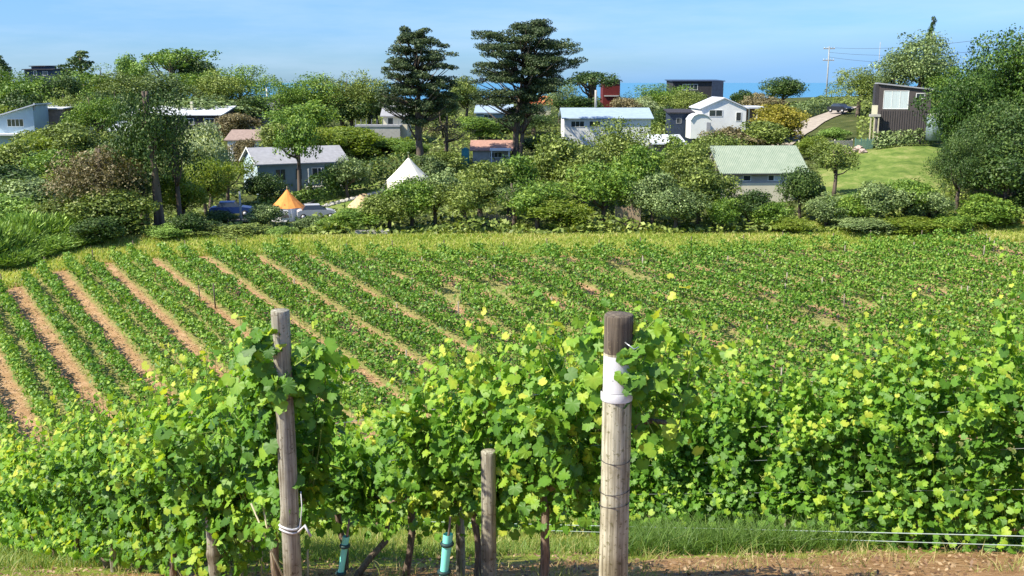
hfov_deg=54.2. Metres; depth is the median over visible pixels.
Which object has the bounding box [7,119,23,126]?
window
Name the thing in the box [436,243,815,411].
vine row
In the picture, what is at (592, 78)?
spreading tree
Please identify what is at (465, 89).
broadleaf tree
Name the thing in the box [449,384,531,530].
grapevine
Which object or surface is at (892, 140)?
hedge
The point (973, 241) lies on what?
vine row
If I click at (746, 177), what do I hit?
window
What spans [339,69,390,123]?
broadleaf tree
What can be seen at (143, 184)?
slender tree
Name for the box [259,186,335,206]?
hedge
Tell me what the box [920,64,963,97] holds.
broadleaf tree
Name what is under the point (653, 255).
vine row
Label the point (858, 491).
trellis wire
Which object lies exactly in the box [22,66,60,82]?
ridge house
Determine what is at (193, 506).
grapevine
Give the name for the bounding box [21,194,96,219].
bush
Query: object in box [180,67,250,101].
broadleaf tree
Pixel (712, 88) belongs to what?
dark box house
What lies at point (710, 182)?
broadleaf tree
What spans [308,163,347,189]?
bush
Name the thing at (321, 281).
vine row
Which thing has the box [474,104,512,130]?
shaded house
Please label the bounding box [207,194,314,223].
road
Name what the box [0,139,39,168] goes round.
bush
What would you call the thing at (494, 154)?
window
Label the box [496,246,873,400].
vine row
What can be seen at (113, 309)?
vine row
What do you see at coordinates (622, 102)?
bush
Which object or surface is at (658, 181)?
broadleaf tree
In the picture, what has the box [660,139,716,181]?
broadleaf tree
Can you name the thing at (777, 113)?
bush
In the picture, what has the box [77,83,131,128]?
broadleaf tree
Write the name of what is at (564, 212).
bush
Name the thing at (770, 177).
window
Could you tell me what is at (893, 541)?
drip line
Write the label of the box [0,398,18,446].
vine row
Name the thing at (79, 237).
feathery shrub
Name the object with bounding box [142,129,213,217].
sparse tree
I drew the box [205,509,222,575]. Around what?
wooden post
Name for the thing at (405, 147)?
bush
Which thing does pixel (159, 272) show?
vine row
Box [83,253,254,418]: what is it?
vine row
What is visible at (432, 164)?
bush
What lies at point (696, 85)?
window
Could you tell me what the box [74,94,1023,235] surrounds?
undergrowth
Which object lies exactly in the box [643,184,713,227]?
broadleaf tree
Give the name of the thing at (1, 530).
grapevine
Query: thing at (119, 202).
bush
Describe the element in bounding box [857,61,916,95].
broadleaf tree
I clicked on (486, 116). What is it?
window
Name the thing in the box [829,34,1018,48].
power line
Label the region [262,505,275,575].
brace rod
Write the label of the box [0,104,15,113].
bush
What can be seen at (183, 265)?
vine row
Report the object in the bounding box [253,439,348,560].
grapevine
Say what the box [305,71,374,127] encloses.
broadleaf tree
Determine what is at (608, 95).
red house
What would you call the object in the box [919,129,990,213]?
pine tree
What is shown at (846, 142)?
stone edge wall
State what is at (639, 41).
sky
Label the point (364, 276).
vine row
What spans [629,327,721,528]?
grapevine
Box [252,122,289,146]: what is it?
bush
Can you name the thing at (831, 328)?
vine row
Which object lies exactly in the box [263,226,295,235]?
bush
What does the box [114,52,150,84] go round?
broadleaf tree
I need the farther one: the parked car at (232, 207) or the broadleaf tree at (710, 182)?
the parked car at (232, 207)
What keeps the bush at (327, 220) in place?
on the ground at (902, 162)
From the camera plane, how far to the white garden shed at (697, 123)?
141.33 m
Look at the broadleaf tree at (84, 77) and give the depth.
174.60 m
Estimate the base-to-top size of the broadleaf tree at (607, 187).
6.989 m
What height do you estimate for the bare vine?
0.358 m
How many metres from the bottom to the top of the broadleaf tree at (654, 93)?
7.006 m
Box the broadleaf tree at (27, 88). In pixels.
[0,76,62,101]
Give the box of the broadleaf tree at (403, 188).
[380,174,437,228]
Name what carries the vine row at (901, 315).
on the ground at (902, 162)
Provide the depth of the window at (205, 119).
161.80 m
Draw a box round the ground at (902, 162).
[0,96,1023,575]
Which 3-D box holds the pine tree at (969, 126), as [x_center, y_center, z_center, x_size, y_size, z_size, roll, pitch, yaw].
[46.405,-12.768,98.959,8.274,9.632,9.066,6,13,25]
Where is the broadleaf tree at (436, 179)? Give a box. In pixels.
[401,167,463,225]
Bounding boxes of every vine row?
[0,279,97,428]
[0,315,63,436]
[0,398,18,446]
[18,268,141,426]
[33,258,164,412]
[61,251,229,425]
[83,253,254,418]
[107,246,241,378]
[126,242,350,434]
[157,241,379,425]
[175,242,428,432]
[201,240,479,431]
[228,241,488,417]
[261,242,531,396]
[274,237,532,391]
[311,240,576,384]
[340,244,697,440]
[364,242,713,423]
[386,245,774,435]
[417,243,816,414]
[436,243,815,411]
[468,241,913,433]
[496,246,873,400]
[529,243,1020,438]
[543,242,1018,427]
[573,242,1023,410]
[593,242,996,388]
[624,238,1016,381]
[635,238,1018,372]
[676,245,1023,368]
[685,236,1023,352]
[717,238,1023,340]
[738,236,1023,333]
[769,235,1023,325]
[778,232,1023,314]
[809,232,1023,306]
[828,235,1023,299]
[857,236,1023,291]
[865,232,1023,284]
[895,234,1023,274]
[917,233,1023,270]
[933,227,1023,259]
[966,229,1023,255]
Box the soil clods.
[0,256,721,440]
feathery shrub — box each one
[0,208,63,236]
[0,220,48,250]
[0,221,28,254]
[0,246,44,268]
[23,242,63,259]
[31,233,86,252]
[41,212,86,235]
[53,230,110,247]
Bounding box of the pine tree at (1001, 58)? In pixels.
[908,46,1023,142]
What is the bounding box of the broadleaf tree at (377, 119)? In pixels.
[374,96,397,123]
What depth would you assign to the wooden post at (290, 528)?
5.67 m
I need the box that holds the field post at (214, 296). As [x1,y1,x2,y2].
[213,283,215,307]
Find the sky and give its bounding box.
[0,0,1023,82]
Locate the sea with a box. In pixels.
[182,83,917,99]
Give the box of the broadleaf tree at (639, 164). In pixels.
[607,142,665,207]
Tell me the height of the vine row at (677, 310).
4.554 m
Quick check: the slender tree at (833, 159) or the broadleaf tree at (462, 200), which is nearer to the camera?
the broadleaf tree at (462, 200)
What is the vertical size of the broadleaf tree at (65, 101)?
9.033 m
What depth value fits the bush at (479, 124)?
152.98 m
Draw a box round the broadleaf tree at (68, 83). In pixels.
[36,71,86,103]
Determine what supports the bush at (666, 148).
on the ground at (902, 162)
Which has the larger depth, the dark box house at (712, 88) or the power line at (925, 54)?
the dark box house at (712, 88)
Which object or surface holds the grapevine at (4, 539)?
on the ground at (902, 162)
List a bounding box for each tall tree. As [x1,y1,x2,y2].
[38,143,149,231]
[90,125,171,232]
[99,85,201,226]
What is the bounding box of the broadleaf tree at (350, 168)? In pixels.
[323,154,373,197]
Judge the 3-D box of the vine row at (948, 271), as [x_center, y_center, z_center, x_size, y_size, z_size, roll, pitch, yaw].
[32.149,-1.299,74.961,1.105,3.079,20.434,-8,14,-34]
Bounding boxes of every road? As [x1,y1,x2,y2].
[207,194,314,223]
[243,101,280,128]
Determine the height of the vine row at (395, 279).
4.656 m
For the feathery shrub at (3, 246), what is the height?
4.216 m
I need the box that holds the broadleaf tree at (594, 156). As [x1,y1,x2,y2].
[545,147,619,213]
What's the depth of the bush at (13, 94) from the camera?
161.32 m
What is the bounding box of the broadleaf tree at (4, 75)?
[0,68,47,94]
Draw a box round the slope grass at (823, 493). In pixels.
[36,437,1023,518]
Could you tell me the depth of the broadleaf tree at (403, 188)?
91.93 m
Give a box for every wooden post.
[107,527,117,572]
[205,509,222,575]
[271,308,311,575]
[456,507,464,575]
[481,448,496,575]
[599,311,638,575]
[784,430,794,531]
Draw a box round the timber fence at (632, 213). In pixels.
[615,205,640,226]
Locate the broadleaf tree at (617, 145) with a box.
[569,116,684,197]
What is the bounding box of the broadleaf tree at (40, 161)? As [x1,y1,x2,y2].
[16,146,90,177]
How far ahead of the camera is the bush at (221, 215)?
95.04 m
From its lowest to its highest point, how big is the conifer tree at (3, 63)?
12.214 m
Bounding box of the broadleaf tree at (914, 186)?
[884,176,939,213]
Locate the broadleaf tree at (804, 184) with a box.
[774,163,825,217]
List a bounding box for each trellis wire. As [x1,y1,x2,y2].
[629,489,1023,494]
[649,448,1023,465]
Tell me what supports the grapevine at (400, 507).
on the ground at (902, 162)
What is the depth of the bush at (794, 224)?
87.96 m
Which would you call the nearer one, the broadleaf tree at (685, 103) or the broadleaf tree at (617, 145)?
the broadleaf tree at (617, 145)
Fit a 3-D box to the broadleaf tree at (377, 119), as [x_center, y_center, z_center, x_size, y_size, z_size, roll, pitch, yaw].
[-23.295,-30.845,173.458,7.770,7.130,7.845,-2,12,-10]
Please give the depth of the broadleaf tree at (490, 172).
96.30 m
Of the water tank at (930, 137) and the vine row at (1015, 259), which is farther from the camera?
the water tank at (930, 137)
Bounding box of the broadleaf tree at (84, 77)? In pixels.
[44,63,135,100]
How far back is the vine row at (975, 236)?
81.73 m
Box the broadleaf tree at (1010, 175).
[959,144,1023,205]
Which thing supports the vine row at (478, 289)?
on the ground at (902, 162)
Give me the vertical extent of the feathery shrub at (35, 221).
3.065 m
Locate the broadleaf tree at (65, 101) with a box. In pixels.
[43,87,99,133]
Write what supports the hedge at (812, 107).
on the ground at (902, 162)
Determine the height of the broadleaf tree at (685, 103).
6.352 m
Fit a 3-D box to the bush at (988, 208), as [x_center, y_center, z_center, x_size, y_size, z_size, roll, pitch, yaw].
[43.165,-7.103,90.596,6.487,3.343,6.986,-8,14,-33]
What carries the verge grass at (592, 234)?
on the ground at (902, 162)
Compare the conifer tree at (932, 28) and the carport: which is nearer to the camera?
the carport
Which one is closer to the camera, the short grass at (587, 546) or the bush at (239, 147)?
the short grass at (587, 546)
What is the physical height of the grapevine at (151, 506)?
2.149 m
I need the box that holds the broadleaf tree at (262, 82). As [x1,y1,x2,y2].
[200,63,281,109]
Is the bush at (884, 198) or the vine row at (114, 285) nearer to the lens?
the vine row at (114, 285)
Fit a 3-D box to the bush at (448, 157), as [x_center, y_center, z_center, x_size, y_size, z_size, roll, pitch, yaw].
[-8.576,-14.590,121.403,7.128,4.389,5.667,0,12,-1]
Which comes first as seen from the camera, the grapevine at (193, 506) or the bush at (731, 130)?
the grapevine at (193, 506)
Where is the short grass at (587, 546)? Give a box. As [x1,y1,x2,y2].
[0,514,908,570]
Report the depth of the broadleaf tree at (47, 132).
132.92 m
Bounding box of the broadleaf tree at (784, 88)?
[758,76,809,104]
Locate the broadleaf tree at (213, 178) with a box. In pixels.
[180,155,230,213]
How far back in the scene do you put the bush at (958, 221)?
87.65 m
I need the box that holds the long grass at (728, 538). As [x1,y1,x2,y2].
[583,499,1023,557]
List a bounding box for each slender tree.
[104,171,162,235]
[214,157,258,200]
[269,111,322,192]
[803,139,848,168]
[806,142,860,195]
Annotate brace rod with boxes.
[251,503,282,575]
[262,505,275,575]
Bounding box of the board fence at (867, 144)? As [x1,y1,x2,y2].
[854,138,873,148]
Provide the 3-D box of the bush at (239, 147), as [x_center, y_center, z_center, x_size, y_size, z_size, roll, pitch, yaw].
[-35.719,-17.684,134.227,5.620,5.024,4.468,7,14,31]
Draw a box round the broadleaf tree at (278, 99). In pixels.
[255,80,309,117]
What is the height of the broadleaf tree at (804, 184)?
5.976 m
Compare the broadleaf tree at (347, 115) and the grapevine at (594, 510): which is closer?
the grapevine at (594, 510)
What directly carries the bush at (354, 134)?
on the ground at (902, 162)
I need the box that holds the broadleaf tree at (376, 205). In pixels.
[357,189,422,228]
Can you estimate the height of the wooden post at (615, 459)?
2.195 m
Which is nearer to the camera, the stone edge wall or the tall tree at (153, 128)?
the tall tree at (153, 128)
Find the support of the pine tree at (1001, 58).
on the ground at (902, 162)
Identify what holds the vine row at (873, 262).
on the ground at (902, 162)
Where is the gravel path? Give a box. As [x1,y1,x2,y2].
[772,106,856,145]
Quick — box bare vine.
[353,522,389,575]
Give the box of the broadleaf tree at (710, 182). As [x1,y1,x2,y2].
[672,163,744,223]
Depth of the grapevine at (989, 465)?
8.41 m
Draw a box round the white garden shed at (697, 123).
[685,113,711,138]
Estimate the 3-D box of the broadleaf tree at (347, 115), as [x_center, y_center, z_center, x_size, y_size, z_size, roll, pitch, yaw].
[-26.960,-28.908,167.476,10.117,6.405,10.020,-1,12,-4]
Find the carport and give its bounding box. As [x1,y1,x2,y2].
[647,134,685,170]
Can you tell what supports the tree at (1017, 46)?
on the ground at (902, 162)
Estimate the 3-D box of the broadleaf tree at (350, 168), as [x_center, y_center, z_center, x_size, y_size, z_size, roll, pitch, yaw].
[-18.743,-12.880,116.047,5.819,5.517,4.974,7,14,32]
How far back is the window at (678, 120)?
146.03 m
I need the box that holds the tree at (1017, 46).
[965,23,1023,127]
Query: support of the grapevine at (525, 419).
on the ground at (902, 162)
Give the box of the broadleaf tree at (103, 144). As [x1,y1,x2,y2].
[84,140,115,156]
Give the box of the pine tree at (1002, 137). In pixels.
[962,92,1023,193]
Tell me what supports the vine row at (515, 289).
on the ground at (902, 162)
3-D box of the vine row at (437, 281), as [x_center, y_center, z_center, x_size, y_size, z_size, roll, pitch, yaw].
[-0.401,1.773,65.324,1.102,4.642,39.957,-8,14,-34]
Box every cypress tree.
[372,25,461,165]
[467,18,587,156]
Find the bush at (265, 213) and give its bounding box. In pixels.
[240,203,287,228]
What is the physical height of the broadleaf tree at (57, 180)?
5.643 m
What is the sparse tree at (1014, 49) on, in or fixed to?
on the ground at (902, 162)
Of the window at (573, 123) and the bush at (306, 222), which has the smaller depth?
the bush at (306, 222)
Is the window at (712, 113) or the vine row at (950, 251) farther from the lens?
the window at (712, 113)
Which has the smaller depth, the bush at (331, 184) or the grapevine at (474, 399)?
the grapevine at (474, 399)
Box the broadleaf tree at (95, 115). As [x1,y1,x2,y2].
[60,88,126,136]
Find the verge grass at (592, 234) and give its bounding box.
[0,214,1023,291]
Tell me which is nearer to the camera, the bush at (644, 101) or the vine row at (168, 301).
the vine row at (168, 301)
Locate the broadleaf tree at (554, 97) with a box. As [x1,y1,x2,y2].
[535,84,583,124]
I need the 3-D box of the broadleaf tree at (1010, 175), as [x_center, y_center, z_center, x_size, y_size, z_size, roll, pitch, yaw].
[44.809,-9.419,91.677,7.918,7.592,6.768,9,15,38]
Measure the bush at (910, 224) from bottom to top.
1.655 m
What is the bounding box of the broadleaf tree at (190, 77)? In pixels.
[151,72,229,100]
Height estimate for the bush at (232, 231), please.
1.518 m
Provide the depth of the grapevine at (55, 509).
10.27 m
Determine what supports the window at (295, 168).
in the grey house at (269, 162)
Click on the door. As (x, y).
(708, 123)
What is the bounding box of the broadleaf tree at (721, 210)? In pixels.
[701,193,743,228]
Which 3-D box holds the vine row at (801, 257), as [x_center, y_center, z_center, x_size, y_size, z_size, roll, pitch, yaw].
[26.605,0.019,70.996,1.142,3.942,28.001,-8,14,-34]
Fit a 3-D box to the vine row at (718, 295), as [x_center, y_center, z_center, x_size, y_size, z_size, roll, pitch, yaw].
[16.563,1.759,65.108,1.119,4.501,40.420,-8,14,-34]
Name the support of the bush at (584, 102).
on the ground at (902, 162)
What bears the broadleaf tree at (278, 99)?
on the ground at (902, 162)
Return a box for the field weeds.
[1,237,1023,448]
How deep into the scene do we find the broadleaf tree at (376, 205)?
91.00 m
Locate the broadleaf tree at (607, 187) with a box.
[564,159,643,227]
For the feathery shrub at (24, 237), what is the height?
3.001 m
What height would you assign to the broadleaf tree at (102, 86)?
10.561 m
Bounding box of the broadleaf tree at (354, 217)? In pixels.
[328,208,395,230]
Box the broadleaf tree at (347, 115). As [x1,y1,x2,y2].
[327,98,380,127]
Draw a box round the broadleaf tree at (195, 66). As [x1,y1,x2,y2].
[174,53,218,87]
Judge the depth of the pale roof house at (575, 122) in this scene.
143.48 m
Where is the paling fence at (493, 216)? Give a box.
[477,212,516,225]
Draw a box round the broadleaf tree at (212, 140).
[178,119,237,208]
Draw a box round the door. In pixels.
[706,122,710,134]
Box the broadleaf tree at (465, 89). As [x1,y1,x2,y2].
[447,75,482,115]
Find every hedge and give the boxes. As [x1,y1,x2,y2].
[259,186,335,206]
[301,152,413,204]
[357,136,411,151]
[785,94,831,120]
[871,128,937,148]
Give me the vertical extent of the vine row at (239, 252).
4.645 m
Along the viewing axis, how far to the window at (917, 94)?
123.36 m
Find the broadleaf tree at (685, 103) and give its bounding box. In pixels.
[656,89,709,108]
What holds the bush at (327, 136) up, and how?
on the ground at (902, 162)
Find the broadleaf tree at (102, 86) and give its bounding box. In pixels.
[74,70,171,119]
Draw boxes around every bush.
[0,89,24,105]
[0,92,52,109]
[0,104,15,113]
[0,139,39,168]
[0,164,51,193]
[0,177,79,206]
[0,193,45,220]
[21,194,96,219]
[60,187,161,236]
[65,215,131,244]
[140,223,191,237]
[156,94,263,114]
[167,210,219,237]
[187,222,273,241]
[203,209,239,227]
[210,112,262,138]
[227,138,255,165]
[235,94,270,118]
[240,203,287,228]
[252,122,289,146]
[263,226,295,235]
[292,215,326,231]
[306,126,347,145]
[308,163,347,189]
[310,216,346,233]
[321,141,354,157]
[329,125,384,157]
[359,137,414,151]
[389,141,430,157]
[410,154,453,175]
[412,150,469,176]
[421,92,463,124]
[456,116,505,139]
[484,118,521,132]
[519,132,570,153]
[521,196,597,231]
[552,95,604,108]
[609,97,643,107]
[632,95,664,114]
[651,105,671,128]
[658,134,697,182]
[697,125,766,145]
[729,89,757,105]
[736,92,790,117]
[740,119,793,145]
[747,102,811,139]
[750,201,794,230]
[769,216,816,234]
[773,123,798,139]
[795,135,827,159]
[813,127,851,140]
[831,216,904,234]
[852,180,919,216]
[878,215,954,235]
[902,190,957,221]
[928,213,984,231]
[945,192,1023,226]
[1003,188,1023,216]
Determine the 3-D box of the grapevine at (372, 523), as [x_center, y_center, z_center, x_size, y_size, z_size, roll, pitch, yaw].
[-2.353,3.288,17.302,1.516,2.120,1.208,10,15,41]
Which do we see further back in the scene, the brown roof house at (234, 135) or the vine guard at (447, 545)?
the brown roof house at (234, 135)
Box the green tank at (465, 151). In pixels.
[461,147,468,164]
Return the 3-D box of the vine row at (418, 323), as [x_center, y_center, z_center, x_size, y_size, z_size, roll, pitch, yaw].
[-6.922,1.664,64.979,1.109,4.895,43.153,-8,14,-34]
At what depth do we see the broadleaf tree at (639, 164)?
96.05 m
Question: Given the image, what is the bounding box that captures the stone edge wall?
[798,139,852,149]
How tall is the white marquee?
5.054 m
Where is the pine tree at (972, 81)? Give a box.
[925,60,1011,139]
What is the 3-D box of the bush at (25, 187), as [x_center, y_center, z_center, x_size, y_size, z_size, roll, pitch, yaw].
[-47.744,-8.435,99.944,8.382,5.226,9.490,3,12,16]
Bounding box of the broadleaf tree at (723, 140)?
[688,130,748,155]
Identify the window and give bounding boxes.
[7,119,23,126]
[184,118,193,124]
[204,118,214,124]
[275,169,285,180]
[295,168,301,179]
[311,167,323,174]
[387,118,393,123]
[484,114,492,118]
[490,152,501,157]
[571,121,583,126]
[589,121,600,126]
[676,118,681,122]
[682,84,697,89]
[709,110,722,116]
[736,112,741,120]
[743,175,750,180]
[768,175,773,180]
[774,175,780,180]
[883,91,908,108]
[916,93,924,98]
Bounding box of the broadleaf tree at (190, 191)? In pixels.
[150,171,212,215]
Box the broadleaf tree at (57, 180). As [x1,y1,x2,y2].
[37,169,108,202]
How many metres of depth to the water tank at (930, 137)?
121.97 m
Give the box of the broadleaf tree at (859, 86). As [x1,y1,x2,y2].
[823,65,892,116]
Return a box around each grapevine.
[0,398,108,562]
[0,405,52,554]
[0,418,80,558]
[0,426,18,548]
[0,432,34,551]
[11,381,139,567]
[46,377,167,572]
[92,342,235,575]
[105,342,270,575]
[124,313,371,575]
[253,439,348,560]
[299,398,403,570]
[329,422,366,526]
[334,374,504,575]
[353,425,399,528]
[354,294,585,575]
[367,415,428,528]
[417,420,465,529]
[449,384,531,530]
[457,289,641,575]
[512,376,569,531]
[513,273,759,487]
[550,372,635,537]
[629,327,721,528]
[660,310,802,532]
[748,320,907,539]
[837,280,996,552]
[947,246,1023,553]
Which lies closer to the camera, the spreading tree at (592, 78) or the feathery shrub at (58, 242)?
the feathery shrub at (58, 242)
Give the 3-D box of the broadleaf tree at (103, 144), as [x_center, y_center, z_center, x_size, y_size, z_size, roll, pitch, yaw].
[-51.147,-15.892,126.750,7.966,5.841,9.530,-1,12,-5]
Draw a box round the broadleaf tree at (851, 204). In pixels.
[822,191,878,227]
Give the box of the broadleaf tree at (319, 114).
[255,99,342,128]
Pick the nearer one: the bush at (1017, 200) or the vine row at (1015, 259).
the vine row at (1015, 259)
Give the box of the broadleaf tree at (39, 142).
[0,132,57,164]
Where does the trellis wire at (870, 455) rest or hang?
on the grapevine
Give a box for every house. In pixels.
[0,103,51,146]
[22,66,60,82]
[48,105,94,131]
[124,101,235,134]
[224,129,268,160]
[239,145,347,196]
[355,105,412,139]
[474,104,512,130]
[558,90,653,146]
[600,79,621,107]
[666,80,723,108]
[689,97,763,139]
[705,145,808,201]
[869,83,932,147]
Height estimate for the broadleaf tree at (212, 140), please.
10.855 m
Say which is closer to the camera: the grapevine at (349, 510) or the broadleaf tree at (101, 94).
the grapevine at (349, 510)
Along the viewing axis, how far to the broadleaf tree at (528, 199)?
91.11 m
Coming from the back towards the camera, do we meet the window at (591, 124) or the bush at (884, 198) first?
the window at (591, 124)
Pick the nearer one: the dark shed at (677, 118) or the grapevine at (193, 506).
the grapevine at (193, 506)
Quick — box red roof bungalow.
[470,140,512,163]
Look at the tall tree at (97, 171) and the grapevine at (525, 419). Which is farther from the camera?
the tall tree at (97, 171)
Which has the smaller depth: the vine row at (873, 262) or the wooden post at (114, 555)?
the wooden post at (114, 555)
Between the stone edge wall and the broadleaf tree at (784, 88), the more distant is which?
the broadleaf tree at (784, 88)
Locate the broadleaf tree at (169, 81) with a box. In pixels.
[91,68,203,104]
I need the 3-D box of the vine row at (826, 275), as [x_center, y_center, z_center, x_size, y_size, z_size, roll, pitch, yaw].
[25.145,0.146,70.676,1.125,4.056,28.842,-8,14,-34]
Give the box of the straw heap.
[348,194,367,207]
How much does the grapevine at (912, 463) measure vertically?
2.755 m
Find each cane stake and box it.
[261,538,262,575]
[307,549,308,575]
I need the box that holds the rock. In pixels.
[859,148,866,152]
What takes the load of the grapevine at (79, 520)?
on the ground at (902, 162)
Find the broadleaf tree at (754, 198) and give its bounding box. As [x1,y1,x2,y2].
[729,189,772,227]
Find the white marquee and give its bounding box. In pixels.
[381,155,428,189]
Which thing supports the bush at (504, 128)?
on the ground at (902, 162)
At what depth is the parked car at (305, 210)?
100.67 m
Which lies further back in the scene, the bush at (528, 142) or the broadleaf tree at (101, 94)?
the broadleaf tree at (101, 94)
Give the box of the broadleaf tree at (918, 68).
[867,29,973,87]
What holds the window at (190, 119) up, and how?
in the long house at (201, 114)
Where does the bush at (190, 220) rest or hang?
on the ground at (902, 162)
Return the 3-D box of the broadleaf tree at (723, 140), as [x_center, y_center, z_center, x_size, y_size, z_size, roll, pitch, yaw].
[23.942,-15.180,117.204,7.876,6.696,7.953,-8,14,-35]
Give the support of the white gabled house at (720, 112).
on the ground at (902, 162)
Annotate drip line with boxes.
[423,521,1023,536]
[551,530,1023,545]
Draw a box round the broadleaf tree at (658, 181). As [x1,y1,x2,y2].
[622,170,679,224]
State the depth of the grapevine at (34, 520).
11.23 m
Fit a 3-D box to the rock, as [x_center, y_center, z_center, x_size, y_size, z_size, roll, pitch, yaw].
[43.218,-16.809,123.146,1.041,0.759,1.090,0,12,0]
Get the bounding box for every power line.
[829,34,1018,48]
[830,49,998,54]
[831,57,980,63]
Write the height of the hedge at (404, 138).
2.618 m
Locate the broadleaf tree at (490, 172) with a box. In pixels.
[454,160,515,220]
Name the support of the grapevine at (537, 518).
on the ground at (902, 162)
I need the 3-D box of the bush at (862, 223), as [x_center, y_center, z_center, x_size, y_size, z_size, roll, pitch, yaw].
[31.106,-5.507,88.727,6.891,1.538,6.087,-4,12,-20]
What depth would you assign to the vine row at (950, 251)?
79.58 m
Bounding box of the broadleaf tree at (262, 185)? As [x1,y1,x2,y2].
[240,171,289,202]
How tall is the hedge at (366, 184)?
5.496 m
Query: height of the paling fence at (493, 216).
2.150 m
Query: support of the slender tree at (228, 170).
on the ground at (902, 162)
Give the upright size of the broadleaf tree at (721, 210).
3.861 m
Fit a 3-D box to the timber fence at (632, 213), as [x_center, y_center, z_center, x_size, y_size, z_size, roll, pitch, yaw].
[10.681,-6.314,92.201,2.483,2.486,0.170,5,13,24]
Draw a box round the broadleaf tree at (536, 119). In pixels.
[505,111,560,134]
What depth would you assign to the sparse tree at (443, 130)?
131.83 m
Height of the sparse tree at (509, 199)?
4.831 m
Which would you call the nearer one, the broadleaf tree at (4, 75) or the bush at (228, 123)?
the bush at (228, 123)
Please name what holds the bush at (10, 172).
on the ground at (902, 162)
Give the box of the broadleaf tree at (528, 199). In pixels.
[493,178,576,229]
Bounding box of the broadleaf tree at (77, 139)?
[39,124,111,157]
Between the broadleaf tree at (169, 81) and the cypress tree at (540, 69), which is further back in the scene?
the broadleaf tree at (169, 81)
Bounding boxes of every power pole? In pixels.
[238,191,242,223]
[823,46,834,100]
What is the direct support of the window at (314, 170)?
in the grey house at (269, 162)
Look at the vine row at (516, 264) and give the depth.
69.91 m
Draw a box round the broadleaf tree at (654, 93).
[618,83,698,116]
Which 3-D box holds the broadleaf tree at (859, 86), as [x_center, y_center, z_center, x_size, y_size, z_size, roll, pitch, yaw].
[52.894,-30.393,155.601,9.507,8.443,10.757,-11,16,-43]
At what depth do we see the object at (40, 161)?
111.62 m
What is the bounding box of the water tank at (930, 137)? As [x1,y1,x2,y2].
[925,113,941,140]
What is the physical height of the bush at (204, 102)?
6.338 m
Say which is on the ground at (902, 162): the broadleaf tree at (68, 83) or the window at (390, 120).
the broadleaf tree at (68, 83)
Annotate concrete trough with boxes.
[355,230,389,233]
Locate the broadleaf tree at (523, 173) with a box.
[486,152,539,215]
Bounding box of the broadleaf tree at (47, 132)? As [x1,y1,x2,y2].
[8,119,92,141]
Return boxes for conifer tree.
[0,55,12,84]
[54,50,94,98]
[923,15,938,100]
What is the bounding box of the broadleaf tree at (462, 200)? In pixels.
[427,175,492,226]
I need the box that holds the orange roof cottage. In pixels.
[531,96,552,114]
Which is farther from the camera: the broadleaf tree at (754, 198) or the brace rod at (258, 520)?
the broadleaf tree at (754, 198)
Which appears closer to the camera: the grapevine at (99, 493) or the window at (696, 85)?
the grapevine at (99, 493)
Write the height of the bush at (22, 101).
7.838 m
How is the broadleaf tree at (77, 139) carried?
on the ground at (902, 162)
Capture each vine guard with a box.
[335,519,349,575]
[437,516,453,575]
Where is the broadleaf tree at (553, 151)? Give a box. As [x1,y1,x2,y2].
[527,130,593,188]
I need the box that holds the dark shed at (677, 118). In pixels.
[663,109,694,142]
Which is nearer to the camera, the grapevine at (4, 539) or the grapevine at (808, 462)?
the grapevine at (808, 462)
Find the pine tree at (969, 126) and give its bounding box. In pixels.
[937,111,1021,198]
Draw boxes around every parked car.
[209,201,251,215]
[297,203,335,218]
[827,103,853,112]
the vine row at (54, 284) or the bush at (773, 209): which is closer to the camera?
the vine row at (54, 284)
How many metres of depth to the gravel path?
154.26 m
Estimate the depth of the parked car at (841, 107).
162.77 m
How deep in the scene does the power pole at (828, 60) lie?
195.00 m
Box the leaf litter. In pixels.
[0,543,1023,575]
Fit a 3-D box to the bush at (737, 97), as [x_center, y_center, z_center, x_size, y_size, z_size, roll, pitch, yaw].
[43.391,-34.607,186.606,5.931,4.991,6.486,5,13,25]
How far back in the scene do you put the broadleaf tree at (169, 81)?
175.88 m
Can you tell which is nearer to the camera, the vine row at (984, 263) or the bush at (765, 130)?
the vine row at (984, 263)
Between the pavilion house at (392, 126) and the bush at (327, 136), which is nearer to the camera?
the bush at (327, 136)
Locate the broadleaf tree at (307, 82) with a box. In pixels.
[273,71,348,110]
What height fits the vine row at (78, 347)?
3.783 m
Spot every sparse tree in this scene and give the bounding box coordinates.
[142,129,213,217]
[409,112,475,151]
[488,180,527,225]
[997,30,1023,70]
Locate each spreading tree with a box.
[138,47,222,102]
[563,71,622,101]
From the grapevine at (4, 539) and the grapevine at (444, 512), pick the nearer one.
the grapevine at (4, 539)

